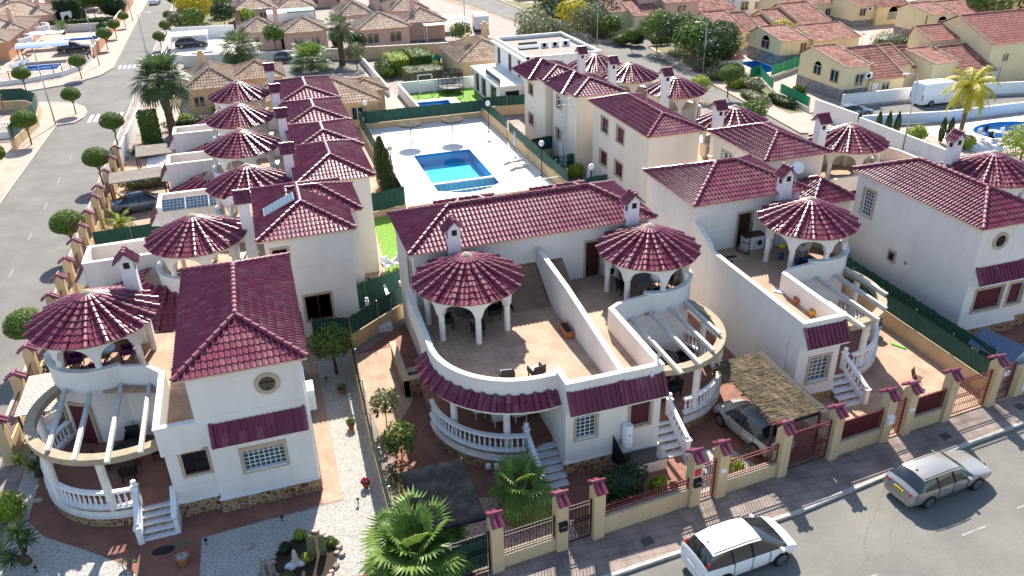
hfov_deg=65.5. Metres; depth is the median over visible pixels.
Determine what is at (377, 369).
patio
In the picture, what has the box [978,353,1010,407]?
fence pillar
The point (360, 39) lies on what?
garden tree
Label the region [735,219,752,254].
iron gate
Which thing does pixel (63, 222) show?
clipped tree
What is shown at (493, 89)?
door
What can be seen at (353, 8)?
pink bungalow
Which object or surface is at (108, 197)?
street wall
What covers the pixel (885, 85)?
window
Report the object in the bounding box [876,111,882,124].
pencil cypress
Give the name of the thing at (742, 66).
shrub
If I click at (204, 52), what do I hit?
garden pool
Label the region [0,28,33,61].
pink bungalow
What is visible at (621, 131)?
window
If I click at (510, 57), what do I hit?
window
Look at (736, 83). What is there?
shrub
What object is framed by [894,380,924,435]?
fence pillar
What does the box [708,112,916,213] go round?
villa
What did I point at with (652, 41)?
shrub
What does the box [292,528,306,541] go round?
shrub
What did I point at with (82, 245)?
street wall
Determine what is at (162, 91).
fan palm
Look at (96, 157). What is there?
clipped tree
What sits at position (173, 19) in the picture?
garden tree
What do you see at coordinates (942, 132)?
pencil cypress
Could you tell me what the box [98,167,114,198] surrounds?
fence pillar
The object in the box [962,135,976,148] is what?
shrub
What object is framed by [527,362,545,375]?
lounge chair
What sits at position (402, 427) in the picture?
citrus shrub
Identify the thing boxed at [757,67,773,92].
fence
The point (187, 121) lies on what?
shrub
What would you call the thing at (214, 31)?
garden wall
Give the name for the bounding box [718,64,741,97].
clipped tree
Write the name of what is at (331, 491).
yard paving
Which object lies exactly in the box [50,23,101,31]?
garden wall
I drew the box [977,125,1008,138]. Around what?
garden set
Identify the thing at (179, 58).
garden wall
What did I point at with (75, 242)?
fence pillar
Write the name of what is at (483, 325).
garden chair
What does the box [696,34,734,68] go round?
garden tree
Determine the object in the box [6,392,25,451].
street wall
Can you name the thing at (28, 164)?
kerb
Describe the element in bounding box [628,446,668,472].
storage bench
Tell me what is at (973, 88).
feather palm
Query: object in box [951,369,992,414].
driveway gate
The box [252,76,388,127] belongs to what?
beige bungalow
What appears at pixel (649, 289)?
garden chair
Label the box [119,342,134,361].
garden chair
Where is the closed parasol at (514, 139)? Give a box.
[513,131,515,147]
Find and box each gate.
[428,531,490,575]
[568,498,591,542]
[700,458,716,498]
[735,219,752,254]
[787,420,832,469]
[890,398,906,434]
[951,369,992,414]
[995,361,1017,399]
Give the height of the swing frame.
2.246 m
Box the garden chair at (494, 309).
[487,300,502,321]
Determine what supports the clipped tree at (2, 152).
on the pavement at (13, 164)
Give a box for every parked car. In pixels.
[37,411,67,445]
[57,42,90,52]
[110,191,160,215]
[149,0,160,4]
[174,36,207,48]
[273,50,291,61]
[681,514,796,575]
[713,398,794,460]
[836,102,873,115]
[884,450,991,508]
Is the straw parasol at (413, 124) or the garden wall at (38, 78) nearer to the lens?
the straw parasol at (413, 124)
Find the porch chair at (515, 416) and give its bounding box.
[512,414,526,423]
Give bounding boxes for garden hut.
[720,52,745,67]
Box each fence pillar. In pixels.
[0,414,17,465]
[3,367,26,403]
[16,341,42,375]
[40,290,59,304]
[49,271,69,296]
[57,254,80,291]
[66,236,83,266]
[73,221,90,250]
[81,207,96,233]
[86,192,105,227]
[91,183,109,216]
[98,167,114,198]
[105,154,120,184]
[109,144,124,170]
[484,509,504,573]
[550,489,570,552]
[587,477,608,539]
[685,447,706,507]
[709,439,733,498]
[772,419,796,477]
[821,403,849,460]
[878,387,902,443]
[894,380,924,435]
[940,367,965,422]
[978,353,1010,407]
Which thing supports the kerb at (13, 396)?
on the ground at (702, 102)
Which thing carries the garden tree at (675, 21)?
on the garden ground at (682, 56)
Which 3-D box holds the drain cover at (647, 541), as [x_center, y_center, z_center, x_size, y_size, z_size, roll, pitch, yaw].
[5.408,10.105,31.793,0.514,0.008,0.400,-12,30,-19]
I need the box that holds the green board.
[891,343,905,348]
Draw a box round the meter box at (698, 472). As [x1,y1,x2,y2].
[695,469,700,476]
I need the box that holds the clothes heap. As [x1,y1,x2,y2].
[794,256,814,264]
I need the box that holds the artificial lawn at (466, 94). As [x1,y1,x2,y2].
[409,87,481,101]
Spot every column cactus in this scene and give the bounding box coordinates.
[257,558,276,575]
[306,534,326,558]
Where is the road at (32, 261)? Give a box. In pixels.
[0,0,172,414]
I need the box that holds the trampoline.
[437,68,463,93]
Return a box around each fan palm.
[54,20,69,39]
[127,48,195,134]
[215,26,262,64]
[287,38,337,71]
[320,11,355,64]
[356,485,476,575]
[487,447,556,529]
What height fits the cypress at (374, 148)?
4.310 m
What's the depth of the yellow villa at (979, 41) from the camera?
92.78 m
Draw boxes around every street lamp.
[33,46,55,124]
[85,7,99,64]
[137,12,150,56]
[249,8,262,51]
[596,0,598,45]
[695,21,707,73]
[902,73,919,150]
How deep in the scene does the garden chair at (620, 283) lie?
42.01 m
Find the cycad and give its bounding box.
[102,208,136,229]
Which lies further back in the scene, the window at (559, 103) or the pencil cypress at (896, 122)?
the pencil cypress at (896, 122)
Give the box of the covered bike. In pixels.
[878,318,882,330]
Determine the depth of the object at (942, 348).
42.72 m
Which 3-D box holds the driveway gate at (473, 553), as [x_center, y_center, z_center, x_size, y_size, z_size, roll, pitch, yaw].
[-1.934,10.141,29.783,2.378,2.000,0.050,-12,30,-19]
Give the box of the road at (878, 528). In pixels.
[623,426,1023,575]
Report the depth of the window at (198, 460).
32.70 m
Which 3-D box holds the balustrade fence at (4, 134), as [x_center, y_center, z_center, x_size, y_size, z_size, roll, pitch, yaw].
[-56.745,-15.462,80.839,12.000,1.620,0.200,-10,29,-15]
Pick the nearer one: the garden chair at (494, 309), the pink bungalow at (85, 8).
the garden chair at (494, 309)
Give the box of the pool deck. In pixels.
[369,117,552,207]
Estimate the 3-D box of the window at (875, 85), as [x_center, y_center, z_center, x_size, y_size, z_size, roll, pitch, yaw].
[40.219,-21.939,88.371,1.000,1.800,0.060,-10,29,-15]
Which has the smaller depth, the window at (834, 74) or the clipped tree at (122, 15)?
the window at (834, 74)
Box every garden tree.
[81,0,100,16]
[166,12,182,26]
[172,0,212,16]
[180,7,205,26]
[210,0,234,6]
[210,1,235,24]
[240,8,256,19]
[262,23,286,50]
[307,321,355,374]
[342,42,365,68]
[348,31,366,46]
[449,20,471,38]
[513,7,550,32]
[515,15,551,34]
[532,0,556,14]
[533,0,569,22]
[541,18,574,36]
[554,0,594,26]
[561,0,595,18]
[569,1,608,35]
[593,0,623,18]
[598,14,623,38]
[638,7,673,50]
[653,12,695,56]
[668,9,699,48]
[672,20,712,61]
[676,14,715,56]
[690,74,711,89]
[696,22,744,67]
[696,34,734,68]
[704,20,738,42]
[740,98,768,117]
[773,18,795,27]
[966,0,1017,11]
[1000,123,1023,160]
[1016,0,1023,8]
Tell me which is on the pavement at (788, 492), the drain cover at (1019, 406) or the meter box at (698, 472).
the drain cover at (1019, 406)
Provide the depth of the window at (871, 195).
48.92 m
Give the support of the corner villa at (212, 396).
on the yard paving at (47, 519)
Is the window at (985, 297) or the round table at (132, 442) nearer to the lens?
the round table at (132, 442)
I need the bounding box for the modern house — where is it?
[470,32,601,97]
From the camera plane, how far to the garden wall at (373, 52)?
112.22 m
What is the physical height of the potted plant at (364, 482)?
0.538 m
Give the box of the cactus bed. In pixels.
[270,529,345,575]
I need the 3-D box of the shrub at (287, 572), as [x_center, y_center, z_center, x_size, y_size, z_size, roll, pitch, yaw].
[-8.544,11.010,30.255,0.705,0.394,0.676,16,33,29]
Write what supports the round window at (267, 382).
in the corner villa at (212, 396)
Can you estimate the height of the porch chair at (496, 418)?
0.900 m
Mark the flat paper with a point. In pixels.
(777, 290)
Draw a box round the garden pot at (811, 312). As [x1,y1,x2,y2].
[808,308,815,315]
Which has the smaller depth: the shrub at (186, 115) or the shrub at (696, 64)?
the shrub at (186, 115)
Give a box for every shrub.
[0,489,27,522]
[41,360,49,373]
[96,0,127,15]
[96,21,106,29]
[119,177,166,188]
[126,142,157,157]
[160,114,211,128]
[177,113,193,120]
[278,541,292,555]
[280,569,295,575]
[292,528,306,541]
[300,552,312,563]
[325,536,337,547]
[330,36,342,45]
[368,387,400,425]
[373,57,397,77]
[380,418,417,458]
[389,468,404,497]
[432,59,442,67]
[567,163,585,178]
[589,25,608,36]
[590,461,648,505]
[610,32,629,44]
[629,27,643,44]
[647,34,671,45]
[648,475,667,492]
[689,59,711,70]
[704,66,721,80]
[720,63,744,72]
[724,76,743,88]
[729,457,746,471]
[738,89,771,102]
[742,77,765,90]
[743,443,752,452]
[767,93,797,108]
[792,84,807,99]
[869,30,908,45]
[907,124,929,138]
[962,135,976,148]
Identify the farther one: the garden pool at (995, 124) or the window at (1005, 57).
the window at (1005, 57)
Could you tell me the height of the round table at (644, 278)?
0.752 m
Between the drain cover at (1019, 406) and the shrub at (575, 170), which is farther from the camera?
the shrub at (575, 170)
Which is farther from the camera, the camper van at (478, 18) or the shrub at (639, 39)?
the camper van at (478, 18)
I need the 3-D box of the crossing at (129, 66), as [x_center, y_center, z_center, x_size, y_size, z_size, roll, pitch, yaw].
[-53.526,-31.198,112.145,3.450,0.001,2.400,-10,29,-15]
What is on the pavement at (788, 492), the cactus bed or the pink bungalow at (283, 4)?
the pink bungalow at (283, 4)
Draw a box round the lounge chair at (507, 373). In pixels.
[499,366,514,377]
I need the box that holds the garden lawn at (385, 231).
[374,216,398,273]
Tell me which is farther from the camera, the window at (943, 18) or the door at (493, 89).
the window at (943, 18)
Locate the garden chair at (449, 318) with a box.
[444,312,453,328]
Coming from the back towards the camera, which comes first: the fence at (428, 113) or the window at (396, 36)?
the window at (396, 36)
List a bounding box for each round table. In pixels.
[84,343,115,363]
[112,438,145,466]
[455,307,486,326]
[631,273,658,293]
[654,350,678,364]
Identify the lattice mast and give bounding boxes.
[558,92,569,180]
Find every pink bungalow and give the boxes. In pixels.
[0,0,33,4]
[0,0,71,30]
[0,7,50,42]
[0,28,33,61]
[44,0,100,11]
[230,0,272,24]
[235,5,328,51]
[271,0,317,18]
[313,0,339,7]
[331,0,371,32]
[348,0,447,46]
[369,0,385,9]
[379,0,428,14]
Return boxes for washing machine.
[754,236,764,248]
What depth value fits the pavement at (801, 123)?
92.74 m
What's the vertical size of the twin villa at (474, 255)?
8.628 m
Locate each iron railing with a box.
[503,515,555,566]
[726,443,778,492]
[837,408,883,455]
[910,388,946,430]
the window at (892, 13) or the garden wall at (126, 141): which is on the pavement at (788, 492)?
the garden wall at (126, 141)
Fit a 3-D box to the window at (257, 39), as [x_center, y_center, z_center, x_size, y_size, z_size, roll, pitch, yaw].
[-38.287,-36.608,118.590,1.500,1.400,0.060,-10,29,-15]
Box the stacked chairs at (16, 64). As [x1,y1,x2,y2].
[0,59,28,70]
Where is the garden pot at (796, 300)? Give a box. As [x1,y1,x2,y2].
[793,296,799,303]
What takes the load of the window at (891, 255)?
in the side villa at (945, 239)
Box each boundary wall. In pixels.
[408,189,529,207]
[604,478,689,533]
[1008,364,1023,396]
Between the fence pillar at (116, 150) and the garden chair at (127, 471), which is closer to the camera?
the garden chair at (127, 471)
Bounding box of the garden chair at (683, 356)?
[677,346,694,362]
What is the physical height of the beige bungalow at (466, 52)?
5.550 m
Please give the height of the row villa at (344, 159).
8.628 m
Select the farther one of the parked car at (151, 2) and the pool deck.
the parked car at (151, 2)
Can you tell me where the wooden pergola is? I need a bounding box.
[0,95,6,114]
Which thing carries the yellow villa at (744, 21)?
on the pavement at (801, 123)
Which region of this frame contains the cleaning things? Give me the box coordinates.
[778,243,786,259]
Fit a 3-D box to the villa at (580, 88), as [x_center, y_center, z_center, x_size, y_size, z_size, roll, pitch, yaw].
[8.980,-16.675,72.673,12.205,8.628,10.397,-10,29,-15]
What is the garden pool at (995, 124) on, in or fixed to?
in the pavement at (935, 141)
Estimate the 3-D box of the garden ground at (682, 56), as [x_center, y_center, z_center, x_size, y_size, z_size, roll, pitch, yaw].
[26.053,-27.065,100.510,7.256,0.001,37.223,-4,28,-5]
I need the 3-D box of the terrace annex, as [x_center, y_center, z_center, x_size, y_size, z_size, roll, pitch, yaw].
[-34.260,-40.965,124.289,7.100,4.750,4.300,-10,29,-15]
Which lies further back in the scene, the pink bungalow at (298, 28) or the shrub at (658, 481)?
the pink bungalow at (298, 28)
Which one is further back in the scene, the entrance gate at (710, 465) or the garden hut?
the garden hut
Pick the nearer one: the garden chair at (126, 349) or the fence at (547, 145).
the garden chair at (126, 349)
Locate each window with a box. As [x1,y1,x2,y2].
[177,446,214,478]
[193,96,205,107]
[238,439,289,474]
[239,14,247,21]
[250,37,260,46]
[254,372,279,393]
[259,12,266,17]
[269,246,290,260]
[294,37,303,45]
[302,290,335,322]
[310,36,320,44]
[351,106,363,120]
[367,33,379,43]
[389,31,401,41]
[406,255,413,292]
[497,47,500,64]
[508,54,511,72]
[528,81,533,97]
[528,111,533,127]
[556,94,562,111]
[556,126,561,143]
[573,413,598,442]
[599,147,607,169]
[600,114,608,135]
[613,158,622,181]
[615,124,624,146]
[628,400,653,428]
[677,5,686,14]
[720,148,732,158]
[740,1,748,10]
[745,33,748,41]
[754,1,758,9]
[761,35,769,49]
[799,42,806,54]
[804,352,832,385]
[812,61,821,75]
[825,8,830,16]
[829,68,839,83]
[854,73,864,85]
[858,186,877,220]
[859,8,866,15]
[871,82,879,90]
[881,81,889,89]
[886,248,896,263]
[887,6,899,19]
[937,16,945,22]
[969,283,1006,314]
[992,232,1008,249]
[993,67,1001,79]
[1002,53,1009,61]
[1003,280,1023,306]
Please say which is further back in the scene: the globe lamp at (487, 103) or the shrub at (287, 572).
the globe lamp at (487, 103)
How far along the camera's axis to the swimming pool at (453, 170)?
73.23 m
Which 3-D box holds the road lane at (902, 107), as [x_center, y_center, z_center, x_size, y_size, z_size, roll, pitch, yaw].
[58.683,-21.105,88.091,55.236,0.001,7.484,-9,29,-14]
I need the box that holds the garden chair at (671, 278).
[658,272,674,286]
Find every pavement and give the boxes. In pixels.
[0,0,146,91]
[0,0,1023,575]
[0,102,85,199]
[498,0,921,43]
[650,24,1023,133]
[891,112,1023,162]
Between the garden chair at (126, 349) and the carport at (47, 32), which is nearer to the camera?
the garden chair at (126, 349)
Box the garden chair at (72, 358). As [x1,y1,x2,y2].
[63,351,84,368]
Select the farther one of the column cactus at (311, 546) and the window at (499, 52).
the window at (499, 52)
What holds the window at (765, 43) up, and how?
in the yellow villa at (771, 45)
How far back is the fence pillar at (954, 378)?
37.28 m
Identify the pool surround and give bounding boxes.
[415,97,461,115]
[927,115,1023,151]
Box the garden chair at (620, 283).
[615,277,630,295]
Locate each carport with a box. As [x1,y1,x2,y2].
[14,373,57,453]
[15,40,72,59]
[28,30,66,49]
[54,33,94,53]
[169,30,208,49]
[422,20,469,42]
[443,14,466,19]
[712,351,829,461]
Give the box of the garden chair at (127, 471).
[117,461,137,483]
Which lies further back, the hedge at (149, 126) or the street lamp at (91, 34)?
the street lamp at (91, 34)
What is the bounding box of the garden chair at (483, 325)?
[470,319,485,337]
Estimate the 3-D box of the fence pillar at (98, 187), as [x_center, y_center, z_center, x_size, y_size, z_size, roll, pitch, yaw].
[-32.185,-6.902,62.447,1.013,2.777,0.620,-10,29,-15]
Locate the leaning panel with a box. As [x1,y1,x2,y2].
[612,435,627,467]
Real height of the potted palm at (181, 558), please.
1.162 m
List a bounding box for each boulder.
[33,498,43,502]
[243,543,253,549]
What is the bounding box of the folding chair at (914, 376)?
[911,366,922,383]
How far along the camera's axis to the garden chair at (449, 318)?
39.26 m
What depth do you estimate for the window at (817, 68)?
90.72 m
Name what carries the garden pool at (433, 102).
in the artificial lawn at (466, 94)
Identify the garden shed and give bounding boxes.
[967,328,1023,388]
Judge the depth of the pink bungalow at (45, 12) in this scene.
137.86 m
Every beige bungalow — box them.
[182,50,286,113]
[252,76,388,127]
[436,21,494,76]
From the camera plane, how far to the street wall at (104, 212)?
62.12 m
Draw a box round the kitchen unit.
[740,230,764,250]
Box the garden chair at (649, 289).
[647,285,659,290]
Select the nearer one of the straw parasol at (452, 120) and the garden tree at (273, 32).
the straw parasol at (452, 120)
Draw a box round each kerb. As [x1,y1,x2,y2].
[0,102,87,205]
[5,4,172,415]
[27,0,147,90]
[603,420,1023,575]
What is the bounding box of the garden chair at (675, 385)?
[667,375,684,396]
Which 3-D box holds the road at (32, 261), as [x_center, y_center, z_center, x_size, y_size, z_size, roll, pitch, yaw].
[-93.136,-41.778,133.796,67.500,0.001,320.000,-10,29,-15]
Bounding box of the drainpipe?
[781,335,788,368]
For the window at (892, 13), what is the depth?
126.51 m
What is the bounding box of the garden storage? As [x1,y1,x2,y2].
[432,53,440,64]
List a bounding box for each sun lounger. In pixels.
[503,154,522,160]
[508,159,528,167]
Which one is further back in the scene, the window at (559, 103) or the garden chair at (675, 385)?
the window at (559, 103)
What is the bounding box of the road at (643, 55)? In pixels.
[457,0,808,139]
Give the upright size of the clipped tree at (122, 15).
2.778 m
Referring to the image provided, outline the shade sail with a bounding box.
[398,457,486,550]
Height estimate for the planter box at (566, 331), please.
0.360 m
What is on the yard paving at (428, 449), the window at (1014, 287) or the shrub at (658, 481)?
the shrub at (658, 481)
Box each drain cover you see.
[640,536,654,546]
[939,432,951,439]
[1013,403,1023,409]
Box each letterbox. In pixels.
[558,520,567,532]
[693,477,702,488]
[886,414,895,424]
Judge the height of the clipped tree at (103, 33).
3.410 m
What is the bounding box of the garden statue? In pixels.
[285,549,305,570]
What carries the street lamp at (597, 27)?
on the road at (643, 55)
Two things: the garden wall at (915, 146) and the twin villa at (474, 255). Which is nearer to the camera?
the twin villa at (474, 255)
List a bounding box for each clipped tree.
[0,145,5,159]
[2,307,39,358]
[9,109,37,144]
[11,66,30,89]
[48,209,85,238]
[60,87,80,113]
[68,54,86,78]
[81,146,109,184]
[95,27,111,49]
[99,111,124,144]
[106,19,119,37]
[117,11,128,27]
[152,31,164,49]
[158,20,170,33]
[162,10,172,26]
[624,28,639,50]
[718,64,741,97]
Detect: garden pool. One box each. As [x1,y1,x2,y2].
[24,63,62,71]
[63,35,97,40]
[190,50,214,53]
[416,99,451,105]
[743,60,771,72]
[967,120,1023,139]
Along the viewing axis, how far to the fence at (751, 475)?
34.22 m
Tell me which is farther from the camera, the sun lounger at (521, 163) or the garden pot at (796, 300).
the sun lounger at (521, 163)
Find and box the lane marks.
[8,156,1023,575]
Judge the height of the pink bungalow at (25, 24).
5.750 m
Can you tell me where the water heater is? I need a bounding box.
[621,421,632,448]
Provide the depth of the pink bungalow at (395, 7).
133.76 m
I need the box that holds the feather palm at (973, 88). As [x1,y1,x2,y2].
[941,65,1001,130]
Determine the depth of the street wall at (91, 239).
57.23 m
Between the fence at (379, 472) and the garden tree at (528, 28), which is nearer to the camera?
the fence at (379, 472)
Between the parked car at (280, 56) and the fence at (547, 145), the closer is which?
the fence at (547, 145)
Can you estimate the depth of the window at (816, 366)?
38.94 m
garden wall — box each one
[0,57,92,85]
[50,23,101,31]
[91,0,133,57]
[116,102,141,165]
[161,31,171,54]
[165,52,226,62]
[171,25,233,39]
[181,48,338,66]
[344,42,446,60]
[360,58,389,95]
[397,83,418,106]
[399,76,473,92]
[813,99,858,124]
[841,81,1023,104]
[858,117,945,164]
[862,102,1023,124]
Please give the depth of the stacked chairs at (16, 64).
111.85 m
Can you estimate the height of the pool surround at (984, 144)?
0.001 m
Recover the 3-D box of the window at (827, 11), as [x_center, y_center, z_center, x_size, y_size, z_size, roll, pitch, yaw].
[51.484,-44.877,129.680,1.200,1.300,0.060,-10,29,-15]
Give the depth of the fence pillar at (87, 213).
57.44 m
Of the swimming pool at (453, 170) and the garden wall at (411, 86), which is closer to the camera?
the swimming pool at (453, 170)
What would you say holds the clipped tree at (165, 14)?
on the garden ground at (208, 21)
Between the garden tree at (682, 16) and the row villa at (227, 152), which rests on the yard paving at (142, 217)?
the row villa at (227, 152)
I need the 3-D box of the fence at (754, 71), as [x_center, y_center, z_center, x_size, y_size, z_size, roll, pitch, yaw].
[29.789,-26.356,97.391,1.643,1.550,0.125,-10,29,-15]
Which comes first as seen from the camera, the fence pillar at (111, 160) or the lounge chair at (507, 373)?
the lounge chair at (507, 373)
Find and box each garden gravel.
[0,351,384,575]
[408,490,577,552]
[682,449,755,492]
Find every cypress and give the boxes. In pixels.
[372,136,383,179]
[374,135,383,186]
[376,141,391,190]
[379,147,396,189]
[380,161,397,191]
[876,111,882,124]
[885,111,892,127]
[893,111,901,130]
[938,116,946,142]
[946,117,954,142]
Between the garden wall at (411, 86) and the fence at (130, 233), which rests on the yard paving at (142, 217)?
the fence at (130, 233)
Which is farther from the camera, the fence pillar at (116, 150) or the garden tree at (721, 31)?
the garden tree at (721, 31)
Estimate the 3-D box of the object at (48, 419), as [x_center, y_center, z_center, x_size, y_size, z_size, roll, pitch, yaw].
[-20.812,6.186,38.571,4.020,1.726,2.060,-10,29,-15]
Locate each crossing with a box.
[87,112,123,122]
[118,64,139,68]
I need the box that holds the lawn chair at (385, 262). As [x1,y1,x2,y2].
[379,256,392,272]
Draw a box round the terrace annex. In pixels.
[266,7,314,43]
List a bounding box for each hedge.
[47,16,109,24]
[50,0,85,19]
[135,108,163,144]
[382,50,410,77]
[401,63,443,81]
[403,46,432,65]
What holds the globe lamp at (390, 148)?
on the pool deck
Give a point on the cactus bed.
(321, 565)
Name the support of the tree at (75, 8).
on the pavement at (106, 58)
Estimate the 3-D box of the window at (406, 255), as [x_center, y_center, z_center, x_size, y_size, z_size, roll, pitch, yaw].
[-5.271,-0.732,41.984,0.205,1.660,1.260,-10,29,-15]
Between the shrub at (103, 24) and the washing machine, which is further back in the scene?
the shrub at (103, 24)
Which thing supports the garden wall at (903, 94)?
on the pavement at (801, 123)
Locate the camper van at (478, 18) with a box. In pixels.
[472,12,488,30]
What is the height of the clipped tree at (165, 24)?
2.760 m
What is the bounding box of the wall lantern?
[656,353,660,361]
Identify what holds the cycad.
on the yard paving at (142, 217)
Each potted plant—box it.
[337,383,345,394]
[345,418,355,429]
[360,477,370,488]
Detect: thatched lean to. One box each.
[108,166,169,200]
[135,143,173,168]
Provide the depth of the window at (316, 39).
118.55 m
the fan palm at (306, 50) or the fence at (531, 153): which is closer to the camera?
the fence at (531, 153)
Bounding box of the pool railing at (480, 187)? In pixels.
[407,177,555,203]
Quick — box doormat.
[152,545,174,555]
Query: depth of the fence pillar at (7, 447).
36.25 m
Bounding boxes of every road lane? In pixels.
[139,60,361,90]
[832,95,1023,126]
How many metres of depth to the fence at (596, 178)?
63.83 m
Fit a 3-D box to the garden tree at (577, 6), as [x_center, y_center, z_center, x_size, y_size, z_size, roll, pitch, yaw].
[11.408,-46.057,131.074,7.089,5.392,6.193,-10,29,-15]
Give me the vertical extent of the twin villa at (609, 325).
8.628 m
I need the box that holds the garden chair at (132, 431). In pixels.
[123,424,140,440]
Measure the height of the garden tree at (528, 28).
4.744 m
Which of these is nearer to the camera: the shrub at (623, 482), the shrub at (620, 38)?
the shrub at (623, 482)
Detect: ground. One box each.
[0,0,1021,575]
[167,8,235,37]
[503,0,615,39]
[654,46,803,112]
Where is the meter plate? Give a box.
[485,463,490,469]
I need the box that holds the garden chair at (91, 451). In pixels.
[90,449,109,470]
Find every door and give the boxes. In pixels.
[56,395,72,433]
[66,401,101,442]
[475,72,479,92]
[481,76,485,96]
[490,83,496,96]
[505,90,519,95]
[583,239,601,277]
[734,210,754,246]
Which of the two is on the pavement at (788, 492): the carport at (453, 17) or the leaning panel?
the carport at (453, 17)
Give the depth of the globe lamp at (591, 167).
62.06 m
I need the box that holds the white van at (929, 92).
[909,78,962,106]
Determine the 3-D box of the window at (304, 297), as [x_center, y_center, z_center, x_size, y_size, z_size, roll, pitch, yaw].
[-10.800,1.041,44.544,1.660,1.760,0.080,-10,29,-15]
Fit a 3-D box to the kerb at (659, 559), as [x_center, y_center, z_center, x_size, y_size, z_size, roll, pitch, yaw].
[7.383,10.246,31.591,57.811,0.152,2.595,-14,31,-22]
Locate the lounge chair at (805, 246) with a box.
[795,242,811,256]
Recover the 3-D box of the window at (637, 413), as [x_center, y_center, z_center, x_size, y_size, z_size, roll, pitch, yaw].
[5.621,5.421,35.055,1.210,1.660,0.205,-10,29,-15]
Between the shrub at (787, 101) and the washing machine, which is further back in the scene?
the shrub at (787, 101)
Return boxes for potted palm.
[117,557,135,575]
[174,538,190,565]
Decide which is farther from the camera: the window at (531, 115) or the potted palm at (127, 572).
the window at (531, 115)
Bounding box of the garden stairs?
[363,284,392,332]
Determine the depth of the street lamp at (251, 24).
109.61 m
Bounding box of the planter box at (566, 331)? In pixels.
[559,322,573,338]
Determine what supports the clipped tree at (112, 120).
on the pavement at (788, 492)
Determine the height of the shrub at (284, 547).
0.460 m
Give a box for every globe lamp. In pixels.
[362,100,367,126]
[387,145,392,163]
[485,101,489,131]
[539,140,543,175]
[588,164,594,180]
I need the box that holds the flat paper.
[773,288,785,294]
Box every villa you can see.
[23,245,322,544]
[74,176,364,343]
[150,138,379,272]
[159,107,365,191]
[167,83,352,152]
[193,62,340,124]
[386,179,657,491]
[511,45,645,148]
[535,188,725,460]
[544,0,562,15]
[544,55,693,172]
[588,66,767,208]
[594,0,660,34]
[636,0,735,15]
[643,153,887,406]
[683,9,758,51]
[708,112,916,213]
[730,0,758,14]
[746,21,861,66]
[749,1,831,25]
[758,0,832,16]
[796,43,916,100]
[796,128,1023,334]
[829,0,908,26]
[893,0,1000,35]
[901,9,1023,86]
[1004,0,1023,9]
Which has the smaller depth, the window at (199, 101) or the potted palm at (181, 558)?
the potted palm at (181, 558)
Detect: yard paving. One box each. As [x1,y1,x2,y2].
[28,446,322,575]
[86,128,387,333]
[302,346,342,502]
[362,314,822,534]
[997,324,1023,345]
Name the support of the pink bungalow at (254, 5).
on the pavement at (788, 492)
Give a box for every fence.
[0,49,91,80]
[0,87,41,150]
[0,122,10,138]
[91,224,160,244]
[300,270,399,345]
[310,285,403,350]
[348,322,404,557]
[359,100,481,128]
[359,114,404,198]
[371,185,405,216]
[480,94,524,139]
[508,121,566,183]
[531,135,552,154]
[552,153,573,173]
[578,174,606,182]
[749,66,761,77]
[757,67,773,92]
[770,56,799,77]
[779,83,810,111]
[841,256,998,360]
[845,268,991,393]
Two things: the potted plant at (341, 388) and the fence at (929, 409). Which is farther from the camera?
the potted plant at (341, 388)
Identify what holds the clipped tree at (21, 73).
on the pavement at (106, 58)
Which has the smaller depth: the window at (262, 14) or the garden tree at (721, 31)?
the garden tree at (721, 31)
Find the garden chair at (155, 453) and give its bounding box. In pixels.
[152,450,159,460]
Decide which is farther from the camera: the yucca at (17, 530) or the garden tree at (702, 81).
the garden tree at (702, 81)
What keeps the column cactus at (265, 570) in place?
on the cactus bed
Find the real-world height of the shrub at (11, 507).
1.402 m
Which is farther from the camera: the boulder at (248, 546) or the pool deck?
the pool deck
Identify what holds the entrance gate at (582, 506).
attached to the fence pillar at (561, 503)
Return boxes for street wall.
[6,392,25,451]
[24,364,33,381]
[36,347,46,373]
[65,272,76,293]
[73,253,80,287]
[80,238,85,254]
[86,224,94,245]
[92,208,102,230]
[99,198,106,220]
[103,182,111,209]
[111,167,118,194]
[115,157,121,171]
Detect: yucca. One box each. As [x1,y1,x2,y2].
[0,516,41,575]
[8,435,43,477]
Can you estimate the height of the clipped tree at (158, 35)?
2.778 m
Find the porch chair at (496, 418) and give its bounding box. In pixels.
[490,414,502,427]
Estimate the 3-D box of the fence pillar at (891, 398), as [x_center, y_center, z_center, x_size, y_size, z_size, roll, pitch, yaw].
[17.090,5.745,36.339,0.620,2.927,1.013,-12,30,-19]
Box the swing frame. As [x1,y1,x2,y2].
[417,74,434,95]
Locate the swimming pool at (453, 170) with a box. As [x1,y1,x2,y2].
[409,147,504,193]
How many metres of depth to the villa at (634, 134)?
60.05 m
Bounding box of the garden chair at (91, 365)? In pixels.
[88,359,106,368]
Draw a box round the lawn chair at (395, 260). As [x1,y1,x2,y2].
[392,253,398,267]
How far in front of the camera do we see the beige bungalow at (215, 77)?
91.06 m
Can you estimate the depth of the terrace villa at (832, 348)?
43.27 m
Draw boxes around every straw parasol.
[398,120,420,144]
[441,115,462,139]

